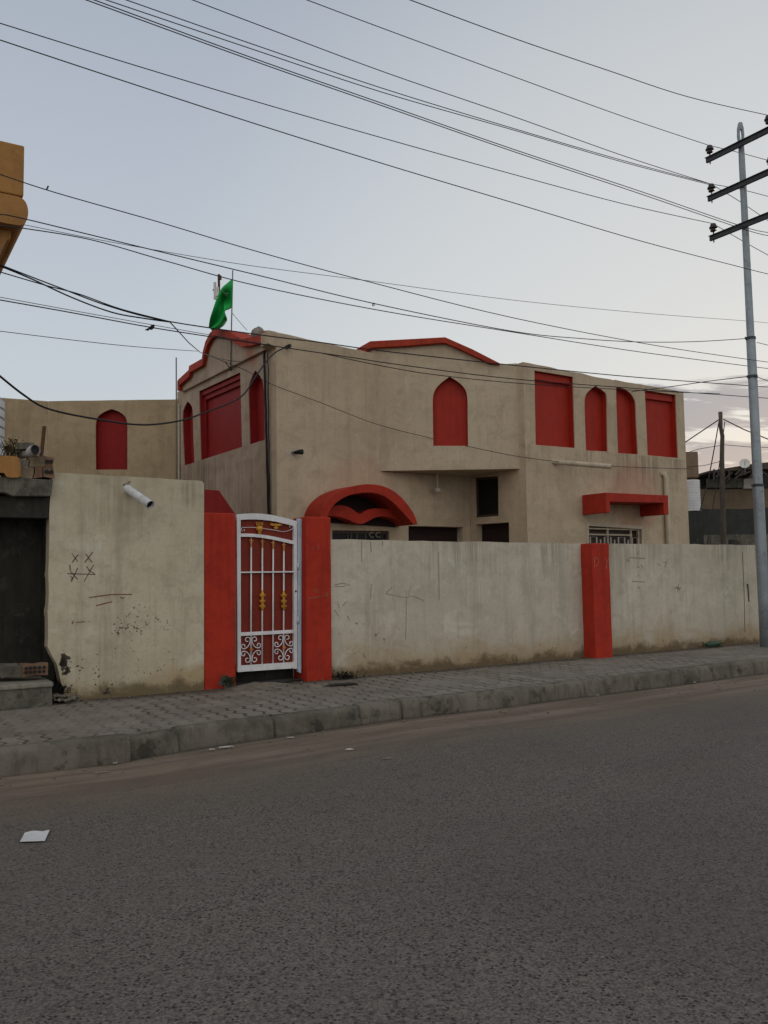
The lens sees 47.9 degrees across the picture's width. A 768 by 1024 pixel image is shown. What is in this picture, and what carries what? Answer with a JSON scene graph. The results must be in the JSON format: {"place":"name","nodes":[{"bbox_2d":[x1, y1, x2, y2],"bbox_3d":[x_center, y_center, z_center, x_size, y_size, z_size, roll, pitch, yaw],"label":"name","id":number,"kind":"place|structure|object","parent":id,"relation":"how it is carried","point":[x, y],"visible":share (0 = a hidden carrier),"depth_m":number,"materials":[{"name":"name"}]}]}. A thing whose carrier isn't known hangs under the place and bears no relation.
{"place":"outdoors","nodes":[
{"label":"outdoors","id":0,"kind":"place"},
{"bbox_2d":[0,674,767,1023],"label":"road","id":1,"kind":"structure","parent":0,"point":[586,860],"depth_m":4.50,"materials":[{"name":"grey asphalt"}]},
{"bbox_2d":[20,830,48,841],"bbox_3d":[-2.115,1.962,5.232,0.145,0.010,0.210,0,-4,-14],"label":"paper sheet","id":2,"kind":"object","parent":1,"relation":"on","point":[34,836],"visible":1,"depth_m":5.23,"materials":[{"name":"white paper"}]},
{"bbox_2d":[0,680,762,785],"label":"roadside gravel","id":3,"kind":"structure","parent":1,"relation":"on","point":[403,721],"depth_m":9.31,"materials":[{"name":"grey gravel"}]},
{"bbox_2d":[0,657,767,776],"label":"kerb","id":4,"kind":"structure","parent":1,"relation":"on","point":[60,755],"depth_m":8.76,"materials":[{"name":"concrete"}]},
{"bbox_2d":[0,643,767,745],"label":"pavement","id":5,"kind":"structure","parent":0,"point":[103,716],"depth_m":10.04,"materials":[{"name":"grey concrete"}]},
{"bbox_2d":[0,676,52,710],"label":"concrete step","id":6,"kind":"object","parent":5,"relation":"on","point":[25,692],"visible":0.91,"depth_m":9.33,"materials":[{"name":"grey concrete"}]},
{"bbox_2d":[0,663,21,677],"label":"stone slab","id":7,"kind":"object","parent":6,"relation":"on","point":[11,670],"depth_m":9.48,"materials":[{"name":"concrete"}]},
{"bbox_2d":[19,662,48,675],"bbox_3d":[-3.903,1.750,9.620,0.289,0.139,0.233,2,-5,-32],"label":"hollow brick","id":8,"kind":"object","parent":6,"relation":"on","point":[37,669],"visible":0.98,"depth_m":9.54,"materials":[{"name":"brown brick"}]},
{"bbox_2d":[52,693,79,702],"bbox_3d":[-3.571,2.087,9.661,0.303,0.142,0.355,-1,-4,0],"label":"rubble heap","id":9,"kind":"object","parent":5,"relation":"on","point":[65,698],"visible":0.98,"depth_m":9.57,"materials":[{"name":"grey stone"}]},
{"bbox_2d":[52,680,74,693],"bbox_3d":[-3.674,1.969,9.716,0.325,0.163,0.285,-1,-4,0],"label":"weed","id":10,"kind":"object","parent":9,"relation":"on","point":[59,687],"depth_m":9.69,"materials":[{"name":"green plant"}]},
{"bbox_2d":[44,472,203,700],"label":"street wall","id":11,"kind":"structure","parent":5,"relation":"on","point":[124,598],"depth_m":10.22,"materials":[{"name":"paint"}]},
{"bbox_2d":[204,513,235,689],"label":"gate pillar","id":12,"kind":"structure","parent":5,"relation":"on","point":[219,596],"depth_m":10.84,"materials":[{"name":"red paint"}]},
{"bbox_2d":[225,682,288,689],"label":"cement ramp","id":13,"kind":"structure","parent":5,"relation":"on","point":[254,685],"depth_m":10.79,"materials":[{"name":"grey concrete"}]},
{"bbox_2d":[221,675,235,686],"bbox_3d":[-1.947,2.086,10.745,0.257,0.170,0.277,-1,-4,0],"label":"green weed","id":14,"kind":"object","parent":13,"relation":"on","point":[225,680],"visible":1,"depth_m":10.71,"materials":[{"name":"green plant"}]},
{"bbox_2d":[235,664,300,685],"bbox_3d":[-1.570,2.162,11.324,0.913,0.360,0.370,2,-5,-32],"label":"gate threshold","id":15,"kind":"object","parent":5,"relation":"on","point":[276,675],"visible":0.3,"depth_m":11.38,"materials":[{"name":"paint"}]},
{"bbox_2d":[293,517,331,681],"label":"gate pillar","id":16,"kind":"structure","parent":5,"relation":"on","point":[316,655],"depth_m":11.49,"materials":[{"name":"red paint"}]},
{"bbox_2d":[235,513,301,672],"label":"garden gate","id":17,"kind":"structure","parent":16,"relation":"attached to","point":[268,555],"depth_m":11.31,"materials":[{"name":"white metal"}]},
{"bbox_2d":[324,682,357,685],"bbox_3d":[-0.563,2.169,10.890,0.514,0.001,0.210,1,-5,-22],"label":"oil stain","id":18,"kind":"object","parent":5,"relation":"on","point":[341,684],"visible":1,"depth_m":10.87,"materials":[{"name":"paint"}]},
{"bbox_2d":[332,670,367,679],"bbox_3d":[-0.473,2.200,11.587,0.604,0.176,0.276,1,-5,-25],"label":"dead plant","id":19,"kind":"object","parent":5,"relation":"on","point":[344,675],"visible":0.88,"depth_m":11.56,"materials":[{"name":"plant"}]},
{"bbox_2d":[54,642,759,703],"bbox_3d":[1.724,2.297,12.940,13.966,0.031,0.248,2,-5,-32],"label":"pavement debris","id":20,"kind":"object","parent":5,"relation":"on","point":[436,670],"visible":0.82,"depth_m":12.80,"materials":[{"name":"stone"}]},
{"bbox_2d":[330,539,585,678],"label":"street wall","id":21,"kind":"structure","parent":5,"relation":"on","point":[406,606],"depth_m":12.70,"materials":[{"name":"paint"}]},
{"bbox_2d":[581,543,612,657],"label":"wall pillar","id":22,"kind":"structure","parent":5,"relation":"on","point":[596,605],"depth_m":13.96,"materials":[{"name":"red paint"}]},
{"bbox_2d":[609,544,759,654],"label":"street wall","id":23,"kind":"structure","parent":5,"relation":"on","point":[665,597],"depth_m":15.34,"materials":[{"name":"paint"}]},
{"bbox_2d":[728,540,740,544],"bbox_3d":[6.638,0.578,16.370,0.251,0.106,0.112,2,-5,-31],"label":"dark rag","id":24,"kind":"object","parent":23,"relation":"on","point":[733,542],"visible":0.98,"depth_m":16.31,"materials":[{"name":"black fabric"}]},
{"bbox_2d":[705,641,721,646],"bbox_3d":[5.908,2.357,15.467,0.421,0.091,0.090,2,-5,-32],"label":"green bottle","id":25,"kind":"object","parent":5,"relation":"on","point":[713,643],"visible":1,"depth_m":15.40,"materials":[{"name":"plastic"}]},
{"bbox_2d":[705,115,767,646],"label":"utility pole","id":26,"kind":"object","parent":5,"relation":"on","point":[757,485],"visible":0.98,"depth_m":15.71,"materials":[{"name":"metal"}]},
{"bbox_2d":[0,23,711,223],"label":"power line","id":27,"kind":"object","parent":26,"relation":"attached to","point":[324,121],"visible":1,"depth_m":11.98,"materials":[{"name":"metal"}]},
{"bbox_2d":[0,214,748,342],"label":"telephone line","id":28,"kind":"object","parent":26,"relation":"attached to","point":[332,293],"visible":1,"depth_m":10.90,"materials":[{"name":"rubber"}]},
{"bbox_2d":[0,174,765,361],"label":"telephone line","id":29,"kind":"object","parent":26,"relation":"attached to","point":[342,274],"visible":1,"depth_m":10.63,"materials":[{"name":"rubber"}]},
{"bbox_2d":[0,39,766,273],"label":"power line","id":30,"kind":"object","parent":26,"relation":"attached to","point":[344,151],"visible":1,"depth_m":10.96,"materials":[{"name":"metal"}]},
{"bbox_2d":[0,299,767,398],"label":"service cable","id":31,"kind":"object","parent":26,"relation":"attached to","point":[345,356],"visible":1,"depth_m":11.29,"materials":[{"name":"black rubber"}]},
{"bbox_2d":[0,297,267,344],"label":"service cable","id":32,"kind":"object","parent":31,"relation":"attached to","point":[126,320],"visible":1,"depth_m":9.89,"materials":[{"name":"rubber"}]},
{"bbox_2d":[145,324,154,330],"bbox_3d":[-2.726,-2.148,10.065,0.115,0.075,0.034,-1,-4,0],"label":"cable knot","id":33,"kind":"object","parent":31,"relation":"attached to","point":[151,327],"visible":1,"depth_m":10.06,"materials":[{"name":"black rubber"}]},
{"bbox_2d":[326,354,719,393],"bbox_3d":[2.593,-2.052,13.353,8.047,0.361,0.011,2,-5,-32],"label":"service cable","id":34,"kind":"object","parent":31,"relation":"hanging from","point":[509,382],"visible":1,"depth_m":12.86,"materials":[{"name":"black rubber"}]},
{"bbox_2d":[0,225,767,368],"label":"telephone line","id":35,"kind":"object","parent":26,"relation":"attached to","point":[344,303],"visible":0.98,"depth_m":11.30,"materials":[{"name":"rubber"}]},
{"bbox_2d":[106,0,709,184],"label":"power line","id":36,"kind":"object","parent":26,"relation":"attached to","point":[384,92],"visible":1,"depth_m":12.61,"materials":[{"name":"metal"}]},
{"bbox_2d":[126,0,709,183],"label":"power line","id":37,"kind":"object","parent":26,"relation":"attached to","point":[393,91],"visible":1,"depth_m":12.70,"materials":[{"name":"metal"}]},
{"bbox_2d":[86,0,767,235],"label":"power line","id":38,"kind":"object","parent":26,"relation":"attached to","point":[401,112],"visible":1,"depth_m":11.78,"materials":[{"name":"metal"}]},
{"bbox_2d":[94,0,767,232],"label":"power line","id":39,"kind":"object","parent":26,"relation":"attached to","point":[397,108],"visible":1,"depth_m":11.72,"materials":[{"name":"metal"}]},
{"bbox_2d":[193,0,706,182],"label":"power line","id":40,"kind":"object","parent":26,"relation":"attached to","point":[432,88],"visible":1,"depth_m":13.09,"materials":[{"name":"metal"}]},
{"bbox_2d":[307,0,707,144],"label":"power line","id":41,"kind":"object","parent":26,"relation":"attached to","point":[496,70],"visible":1,"depth_m":13.82,"materials":[{"name":"metal"}]},
{"bbox_2d":[410,0,765,114],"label":"power line","id":42,"kind":"object","parent":26,"relation":"attached to","point":[576,59],"visible":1,"depth_m":13.00,"materials":[{"name":"metal"}]},
{"bbox_2d":[632,376,745,391],"bbox_3d":[5.994,-2.531,17.176,0.021,0.334,3.139,1,-5,-28],"label":"pole stay","id":43,"kind":"object","parent":26,"relation":"attached to","point":[698,382],"visible":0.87,"depth_m":16.88,"materials":[{"name":"metal"}]},
{"bbox_2d":[0,0,767,472],"label":"sky","id":44,"kind":"structure","parent":0,"point":[84,134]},
{"bbox_2d":[687,479,703,544],"bbox_3d":[8.776,1.159,24.472,0.476,4.137,0.476,-1,-4,0],"label":"water tank","id":45,"kind":"object","parent":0,"point":[696,533],"visible":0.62,"depth_m":24.33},
{"bbox_2d":[687,462,767,508],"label":"storage shed","id":46,"kind":"structure","parent":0,"point":[738,489],"depth_m":29.80,"materials":[{"name":"concrete"}]},
{"bbox_2d":[739,459,749,474],"bbox_3d":[12.078,-1.522,28.867,0.270,0.539,0.282,0,-4,-17],"label":"satellite dish","id":47,"kind":"object","parent":46,"relation":"attached to","point":[744,463],"visible":1,"depth_m":28.93,"materials":[{"name":"metal"}]},
{"bbox_2d":[701,508,767,560],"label":"block wall","id":48,"kind":"structure","parent":0,"point":[739,524],"depth_m":27.10,"materials":[{"name":"concrete"}]},
{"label":"yard ground","id":49,"kind":"structure","parent":0,"visible":0},
{"bbox_2d":[0,141,27,273],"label":"neighbour building","id":50,"kind":"structure","parent":49,"relation":"on","point":[12,202],"depth_m":9.60,"materials":[{"name":"orange stone"}]},
{"bbox_2d":[0,397,4,476],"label":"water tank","id":51,"kind":"object","parent":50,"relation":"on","point":[2,415],"visible":0.65,"depth_m":10.74,"materials":[{"name":"white plastic"}]},
{"bbox_2d":[0,331,190,350],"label":"service cable","id":52,"kind":"object","parent":50,"relation":"attached to","point":[91,342],"visible":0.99,"depth_m":14.08,"materials":[{"name":"rubber"}]},
{"bbox_2d":[26,225,764,322],"bbox_3d":[3.345,-3.627,14.377,21.933,1.392,0.007,2,-5,-32],"label":"telephone line","id":53,"kind":"object","parent":50,"relation":"attached to","point":[366,280],"visible":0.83,"depth_m":11.99,"materials":[{"name":"rubber"}]},
{"bbox_2d":[0,477,58,700],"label":"shop recess","id":54,"kind":"object","parent":49,"relation":"on","point":[24,509],"visible":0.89,"depth_m":9.98,"materials":[{"name":"paint"}]},
{"bbox_2d":[0,456,20,477],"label":"cornice block","id":55,"kind":"structure","parent":54,"relation":"on","point":[10,466],"depth_m":9.52,"materials":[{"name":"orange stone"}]},
{"bbox_2d":[0,437,22,457],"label":"dry weed","id":56,"kind":"object","parent":55,"relation":"on","point":[10,448],"visible":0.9,"depth_m":9.74,"materials":[{"name":"green plant"}]},
{"bbox_2d":[19,467,32,478],"bbox_3d":[-4.054,-0.436,9.755,0.142,0.142,0.238,2,-5,-31],"label":"loose brick","id":57,"kind":"object","parent":54,"relation":"on","point":[26,472],"visible":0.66,"depth_m":9.66,"materials":[{"name":"beige brick"}]},
{"bbox_2d":[19,459,28,467],"bbox_3d":[-4.073,-0.538,9.735,0.112,0.107,0.216,2,-5,-33],"label":"loose brick","id":58,"kind":"object","parent":57,"relation":"on","point":[24,463],"visible":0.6,"depth_m":9.65,"materials":[{"name":"grey brick"}]},
{"bbox_2d":[26,455,43,466],"bbox_3d":[-3.966,-0.562,9.815,0.169,0.156,0.250,2,-5,-33],"label":"loose brick","id":59,"kind":"object","parent":57,"relation":"on","point":[36,461],"visible":0.7,"depth_m":9.73,"materials":[{"name":"brown brick"}]},
{"bbox_2d":[16,445,40,458],"bbox_3d":[-4.030,-0.679,9.791,0.116,0.122,0.475,3,-6,-41],"label":"short pipe","id":60,"kind":"object","parent":59,"relation":"on","point":[32,450],"visible":0.94,"depth_m":9.66,"materials":[{"name":"white plastic"}]},
{"bbox_2d":[17,442,33,450],"bbox_3d":[-4.054,-0.737,9.756,0.161,0.091,0.199,2,-5,-29],"label":"rubble piece","id":61,"kind":"object","parent":60,"relation":"on","point":[22,445],"visible":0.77,"depth_m":9.68,"materials":[{"name":"concrete"}]},
{"bbox_2d":[39,426,45,456],"bbox_3d":[-3.859,-0.797,9.773,0.067,0.352,0.044,2,-5,-32],"label":"rusty stake","id":62,"kind":"object","parent":59,"relation":"on","point":[42,440],"visible":1,"depth_m":9.76,"materials":[{"name":"metal"}]},
{"bbox_2d":[33,466,42,478],"bbox_3d":[-3.945,-0.441,9.811,0.107,0.150,0.218,2,-5,-32],"label":"loose brick","id":63,"kind":"object","parent":54,"relation":"on","point":[37,472],"visible":0.77,"depth_m":9.72,"materials":[{"name":"brown brick"}]},
{"bbox_2d":[41,466,54,478],"bbox_3d":[-3.842,-0.443,9.866,0.127,0.149,0.238,2,-5,-31],"label":"loose brick","id":64,"kind":"object","parent":54,"relation":"on","point":[47,472],"visible":0.88,"depth_m":9.78,"materials":[{"name":"brown brick"}]},
{"bbox_2d":[43,456,53,465],"bbox_3d":[-3.843,-0.568,9.876,0.121,0.133,0.238,2,-5,-30],"label":"loose brick","id":65,"kind":"object","parent":64,"relation":"on","point":[48,461],"visible":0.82,"depth_m":9.79,"materials":[{"name":"brown brick"}]},
{"bbox_2d":[2,329,689,648],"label":"house","id":66,"kind":"structure","parent":49,"relation":"on","point":[260,446],"depth_m":16.98,"materials":[{"name":"paint"}]},
{"bbox_2d":[0,346,287,425],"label":"thick cable","id":67,"kind":"object","parent":66,"relation":"attached to","point":[24,395],"visible":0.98,"depth_m":11.46,"materials":[{"name":"black rubber"}]},
{"bbox_2d":[213,274,221,328],"bbox_3d":[-3.945,-3.903,20.421,0.204,3.505,0.080,-1,-4,0],"label":"roof antenna","id":68,"kind":"object","parent":66,"relation":"on","point":[216,290],"visible":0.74,"depth_m":20.50,"materials":[{"name":"metal"}]},
{"bbox_2d":[209,270,232,370],"bbox_3d":[-3.260,-3.818,17.210,0.522,2.031,0.412,-1,-4,0],"label":"flag","id":69,"kind":"object","parent":66,"relation":"attached to","point":[222,305],"visible":0.97,"depth_m":17.21,"materials":[{"name":"fabric"}]},
{"bbox_2d":[251,326,263,336],"bbox_3d":[-2.396,-3.382,16.431,0.272,0.295,0.273,-1,-4,0],"label":"stone lump","id":70,"kind":"object","parent":66,"relation":"on","point":[258,330],"visible":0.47,"depth_m":16.33,"materials":[{"name":"white stone"}]},
{"bbox_2d":[200,352,432,438],"bbox_3d":[-1.917,-2.514,15.998,5.025,2.149,3.220,-2,-4,16],"label":"facade cable","id":71,"kind":"object","parent":66,"relation":"attached to","point":[314,400],"visible":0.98,"depth_m":15.83,"materials":[{"name":"rubber"}]},
{"bbox_2d":[332,531,387,539],"bbox_3d":[-0.464,0.638,16.473,1.285,0.551,0.057,2,-5,-34],"label":"window","id":72,"kind":"structure","parent":66,"relation":"in","point":[358,535],"depth_m":16.51,"materials":[{"name":"black glass"}]},
{"bbox_2d":[0,264,765,386],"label":"service cable","id":73,"kind":"object","parent":66,"relation":"attached to","point":[351,346],"visible":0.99,"depth_m":11.51,"materials":[{"name":"black rubber"}]},
{"bbox_2d":[0,271,169,321],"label":"service cable","id":74,"kind":"object","parent":73,"relation":"hanging from","point":[85,296],"visible":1,"depth_m":9.77,"materials":[{"name":"black rubber"}]},
{"bbox_2d":[409,527,456,541],"bbox_3d":[0.944,0.645,17.585,1.430,0.716,0.020,2,-5,-34],"label":"door panel","id":75,"kind":"structure","parent":66,"relation":"in","point":[446,534],"depth_m":17.63,"materials":[{"name":"brown wood"}]},
{"bbox_2d":[476,476,498,516],"bbox_3d":[2.138,-0.314,17.589,0.050,0.837,0.740,2,-5,-34],"label":"window","id":76,"kind":"structure","parent":66,"relation":"in","point":[486,487],"depth_m":17.64,"materials":[{"name":"black glass"}]},
{"bbox_2d":[482,523,508,542],"bbox_3d":[2.320,0.603,17.457,0.020,0.795,1.064,2,-5,-34],"label":"door panel","id":77,"kind":"structure","parent":66,"relation":"in","point":[499,532],"depth_m":17.53,"materials":[{"name":"brown wood"}]},
{"bbox_2d":[467,446,684,468],"bbox_3d":[4.395,-1.102,17.703,5.891,0.317,0.747,1,-5,-26],"label":"facade cable","id":78,"kind":"object","parent":66,"relation":"attached to","point":[558,461],"visible":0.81,"depth_m":16.78,"materials":[{"name":"rubber"}]},
{"bbox_2d":[586,522,643,543],"bbox_3d":[4.756,1.043,17.899,1.760,1.618,0.174,2,-5,-34],"label":"window","id":79,"kind":"structure","parent":66,"relation":"in","point":[615,535],"depth_m":17.95,"materials":[{"name":"white metal"}]},
{"bbox_2d":[686,452,698,478],"bbox_3d":[9.107,0.749,25.504,0.378,5.046,0.450,-1,-4,0],"label":"rusty tank","id":80,"kind":"object","parent":49,"relation":"on","point":[692,460],"visible":0.34,"depth_m":25.44,"materials":[{"name":"brown metal"}]},
{"bbox_2d":[685,412,767,544],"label":"timber post","id":81,"kind":"object","parent":49,"relation":"on","point":[722,494],"visible":0.78,"depth_m":23.09,"materials":[{"name":"wood"}]},
{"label":"facade cable","id":82,"kind":"object","parent":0,"visible":0},
{"bbox_2d":[170,322,199,351],"bbox_3d":[-3.231,-2.832,14.294,0.016,1.747,8.016,0,-4,-10],"label":"service cable","id":83,"kind":"object","parent":82,"relation":"attached to","point":[183,336],"visible":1,"depth_m":12.95,"materials":[{"name":"black rubber"}]},
{"bbox_2d":[0,266,169,322],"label":"service cable","id":84,"kind":"object","parent":83,"relation":"attached to","point":[80,300],"visible":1,"depth_m":9.78,"materials":[{"name":"black rubber"}]}
]}

